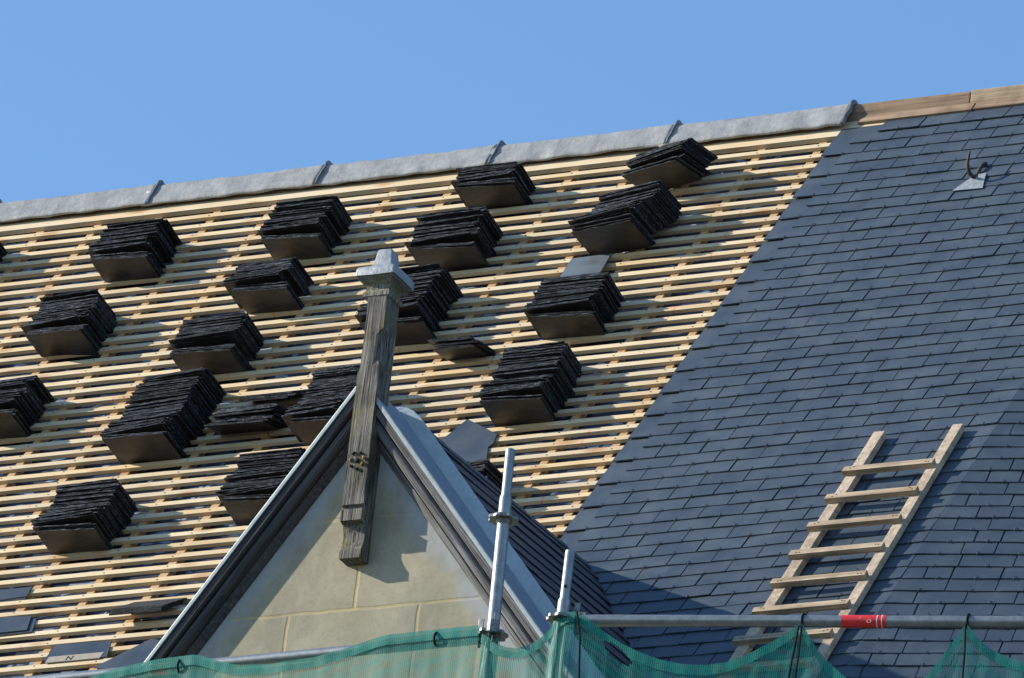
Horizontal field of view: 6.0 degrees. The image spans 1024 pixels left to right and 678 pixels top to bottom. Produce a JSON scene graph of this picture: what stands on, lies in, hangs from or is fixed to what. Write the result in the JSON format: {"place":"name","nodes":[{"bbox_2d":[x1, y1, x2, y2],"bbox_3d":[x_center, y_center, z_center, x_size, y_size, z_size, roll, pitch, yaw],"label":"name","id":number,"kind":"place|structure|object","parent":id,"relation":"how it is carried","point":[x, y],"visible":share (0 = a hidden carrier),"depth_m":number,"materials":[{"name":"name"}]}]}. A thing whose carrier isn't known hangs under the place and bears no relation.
{"place":"outdoors","nodes":[
{"label":"outdoors","id":0,"kind":"place"},
{"bbox_2d":[0,0,1023,201],"label":"sky","id":1,"kind":"structure","parent":0,"point":[96,95],"materials":[{"name":"blue"}]},
{"label":"ground","id":2,"kind":"structure","parent":0,"visible":0},
{"bbox_2d":[0,84,1023,677],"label":"building","id":3,"kind":"structure","parent":2,"relation":"on","point":[814,300],"depth_m":45.24,"materials":[{"name":"stone"}]},
{"bbox_2d":[0,242,7,261],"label":"slate stack","id":4,"kind":"object","parent":3,"relation":"on","point":[3,252],"visible":1,"depth_m":48.54,"materials":[{"name":"black stone"}]},
{"bbox_2d":[0,616,30,633],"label":"loose slate","id":5,"kind":"object","parent":3,"relation":"on","point":[14,624],"visible":1,"depth_m":44.60,"materials":[{"name":"grey stone"}]},
{"bbox_2d":[0,587,31,600],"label":"loose slate","id":6,"kind":"object","parent":3,"relation":"on","point":[9,594],"visible":1,"depth_m":44.91,"materials":[{"name":"grey stone"}]},
{"bbox_2d":[0,618,36,635],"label":"loose slate","id":7,"kind":"object","parent":3,"relation":"on","point":[31,625],"visible":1,"depth_m":44.54,"materials":[{"name":"grey stone"}]},
{"bbox_2d":[0,375,55,438],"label":"slate stack","id":8,"kind":"object","parent":3,"relation":"on","point":[23,400],"visible":1,"depth_m":46.53,"materials":[{"name":"black stone"}]},
{"bbox_2d":[21,289,116,356],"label":"slate stack","id":9,"kind":"object","parent":3,"relation":"on","point":[80,323],"visible":1,"depth_m":47.19,"materials":[{"name":"black stone"}]},
{"bbox_2d":[44,641,111,662],"bbox_3d":[-1.956,1.417,44.146,0.337,0.138,0.103,-6,-28,26],"label":"loose slate","id":10,"kind":"object","parent":3,"relation":"on","point":[76,651],"visible":1,"depth_m":44.14,"materials":[{"name":"grey stone"}]},
{"bbox_2d":[31,478,137,554],"bbox_3d":[-1.982,0.837,45.240,0.383,0.406,0.433,-6,-28,26],"label":"slate stack","id":11,"kind":"object","parent":3,"relation":"on","point":[91,516],"visible":1,"depth_m":45.11,"materials":[{"name":"black stone"}]},
{"bbox_2d":[94,639,159,668],"bbox_3d":[-1.660,1.444,43.891,0.442,0.280,0.164,-12,-31,35],"label":"flashing","id":12,"kind":"object","parent":3,"relation":"on","point":[140,653],"visible":0.36,"depth_m":43.93,"materials":[{"name":"grey metal"}]},
{"bbox_2d":[87,218,182,283],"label":"slate stack","id":13,"kind":"object","parent":3,"relation":"on","point":[138,250],"visible":1,"depth_m":47.78,"materials":[{"name":"black stone"}]},
{"bbox_2d":[109,597,186,615],"bbox_3d":[-1.660,1.218,44.283,0.294,0.159,0.208,-6,-28,26],"label":"slate bundle","id":14,"kind":"object","parent":3,"relation":"on","point":[148,606],"visible":1,"depth_m":44.23,"materials":[{"name":"grey stone"}]},
{"bbox_2d":[100,367,226,464],"bbox_3d":[-1.645,0.368,45.996,0.393,0.564,0.576,-6,-28,26],"label":"slate stack","id":15,"kind":"object","parent":3,"relation":"on","point":[164,417],"visible":1,"depth_m":45.84,"materials":[{"name":"black stone"}]},
{"bbox_2d":[168,312,264,374],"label":"slate stack","id":16,"kind":"object","parent":3,"relation":"on","point":[225,344],"visible":1,"depth_m":46.44,"materials":[{"name":"black stone"}]},
{"bbox_2d":[204,403,288,434],"bbox_3d":[-1.220,0.378,45.739,0.364,0.166,0.275,-6,-28,26],"label":"slate bundle","id":17,"kind":"object","parent":3,"relation":"on","point":[251,418],"visible":0.98,"depth_m":45.65,"materials":[{"name":"black stone"}]},
{"bbox_2d":[215,447,305,525],"bbox_3d":[-1.112,0.695,44.953,0.398,0.420,0.448,-6,-28,26],"label":"slate stack","id":18,"kind":"object","parent":3,"relation":"on","point":[254,481],"visible":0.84,"depth_m":44.84,"materials":[{"name":"black stone"}]},
{"bbox_2d":[223,257,313,313],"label":"slate stack","id":19,"kind":"object","parent":3,"relation":"on","point":[277,285],"visible":0.99,"depth_m":46.89,"materials":[{"name":"black stone"}]},
{"bbox_2d":[235,389,305,402],"bbox_3d":[-1.115,0.268,45.951,0.313,0.154,0.231,-6,-28,26],"label":"slate bundle","id":20,"kind":"object","parent":3,"relation":"on","point":[274,396],"visible":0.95,"depth_m":45.87,"materials":[{"name":"black stone"}]},
{"bbox_2d":[258,195,352,259],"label":"slate stack","id":21,"kind":"object","parent":3,"relation":"on","point":[311,228],"visible":0.98,"depth_m":47.38,"materials":[{"name":"black stone"}]},
{"bbox_2d":[281,364,360,445],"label":"slate stack","id":22,"kind":"object","parent":3,"relation":"on","point":[307,418],"visible":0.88,"depth_m":45.39,"materials":[{"name":"black stone"}]},
{"bbox_2d":[135,387,644,677],"bbox_3d":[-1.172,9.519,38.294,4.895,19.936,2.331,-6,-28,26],"label":"dormer","id":23,"kind":"object","parent":3,"relation":"attached to","point":[282,578],"visible":0.81,"depth_m":41.34,"materials":[{"name":"stone"}]},
{"bbox_2d":[339,249,413,565],"bbox_3d":[-0.615,0.283,41.541,0.199,1.469,0.198,-6,-28,26],"label":"finial post","id":24,"kind":"object","parent":23,"relation":"on","point":[385,280],"visible":1,"depth_m":41.50,"materials":[{"name":"brown wood"}]},
{"bbox_2d":[355,263,463,345],"bbox_3d":[-0.486,-0.144,46.258,0.409,0.474,0.488,-6,-28,26],"label":"slate stack","id":25,"kind":"object","parent":3,"relation":"on","point":[424,309],"visible":0.45,"depth_m":46.14,"materials":[{"name":"black stone"}]},
{"bbox_2d":[404,206,503,271],"bbox_3d":[-0.270,-0.463,46.828,0.417,0.343,0.369,-6,-28,26],"label":"slate stack","id":26,"kind":"object","parent":3,"relation":"on","point":[458,240],"visible":1,"depth_m":46.72,"materials":[{"name":"black stone"}]},
{"bbox_2d":[428,336,495,360],"bbox_3d":[-0.235,0.046,45.740,0.293,0.108,0.237,-6,-28,26],"label":"slate bundle","id":27,"kind":"object","parent":3,"relation":"on","point":[457,348],"visible":1,"depth_m":45.67,"materials":[{"name":"black stone"}]},
{"bbox_2d":[442,419,496,460],"bbox_3d":[-0.210,0.487,44.834,0.260,0.460,0.400,21,-28,-28],"label":"loose slate","id":28,"kind":"object","parent":3,"relation":"on","point":[467,440],"visible":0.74,"depth_m":44.91,"materials":[{"name":"grey stone"}]},
{"bbox_2d":[466,459,502,489],"bbox_3d":[-0.214,0.657,44.317,0.364,0.165,0.305,-6,-28,26],"label":"slate bundle","id":29,"kind":"object","parent":3,"relation":"on","point":[489,470],"visible":0.17,"depth_m":44.23,"materials":[{"name":"black stone"}]},
{"bbox_2d":[451,161,535,209],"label":"slate stack","id":30,"kind":"object","parent":3,"relation":"on","point":[500,185],"visible":0.98,"depth_m":47.20,"materials":[{"name":"black stone"}]},
{"bbox_2d":[479,341,582,426],"bbox_3d":[0.090,0.218,45.089,0.398,0.489,0.511,-6,-28,26],"label":"slate stack","id":31,"kind":"object","parent":3,"relation":"on","point":[533,384],"visible":1,"depth_m":44.94,"materials":[{"name":"black stone"}]},
{"bbox_2d":[523,272,623,341],"bbox_3d":[0.301,-0.140,45.723,0.397,0.363,0.405,-6,-28,26],"label":"slate stack","id":32,"kind":"object","parent":3,"relation":"on","point":[582,305],"visible":0.99,"depth_m":45.60,"materials":[{"name":"black stone"}]},
{"bbox_2d":[560,254,610,276],"bbox_3d":[0.351,-0.347,46.232,0.270,0.219,0.220,-6,-28,26],"label":"loose slate","id":33,"kind":"object","parent":3,"relation":"on","point":[587,265],"visible":1,"depth_m":46.23,"materials":[{"name":"grey stone"}]},
{"bbox_2d":[568,180,681,255],"bbox_3d":[0.541,-0.577,46.387,0.400,0.335,0.379,-10,-30,33],"label":"slate stack","id":34,"kind":"object","parent":3,"relation":"on","point":[627,219],"visible":1,"depth_m":46.29,"materials":[{"name":"black stone"}]},
{"bbox_2d":[621,137,717,188],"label":"slate stack","id":35,"kind":"object","parent":3,"relation":"on","point":[680,163],"visible":0.98,"depth_m":46.69,"materials":[{"name":"black stone"}]},
{"bbox_2d":[716,424,964,677],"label":"roof ladder","id":36,"kind":"object","parent":3,"relation":"on","point":[749,640],"visible":0.94,"depth_m":42.61,"materials":[{"name":"brown wood"}]},
{"bbox_2d":[13,448,1023,677],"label":"scaffold","id":37,"kind":"object","parent":2,"relation":"on","point":[503,519],"visible":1,"depth_m":39.70,"materials":[{"name":"metal"}]},
{"bbox_2d":[90,625,500,677],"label":"debris net","id":38,"kind":"object","parent":37,"relation":"attached to","point":[295,665],"visible":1,"depth_m":40.03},
{"bbox_2d":[477,612,575,677],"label":"debris net","id":39,"kind":"object","parent":37,"relation":"attached to","point":[515,653],"visible":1,"depth_m":39.65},
{"bbox_2d":[567,611,1023,677],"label":"debris net","id":40,"kind":"object","parent":37,"relation":"attached to","point":[694,670],"visible":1,"depth_m":39.37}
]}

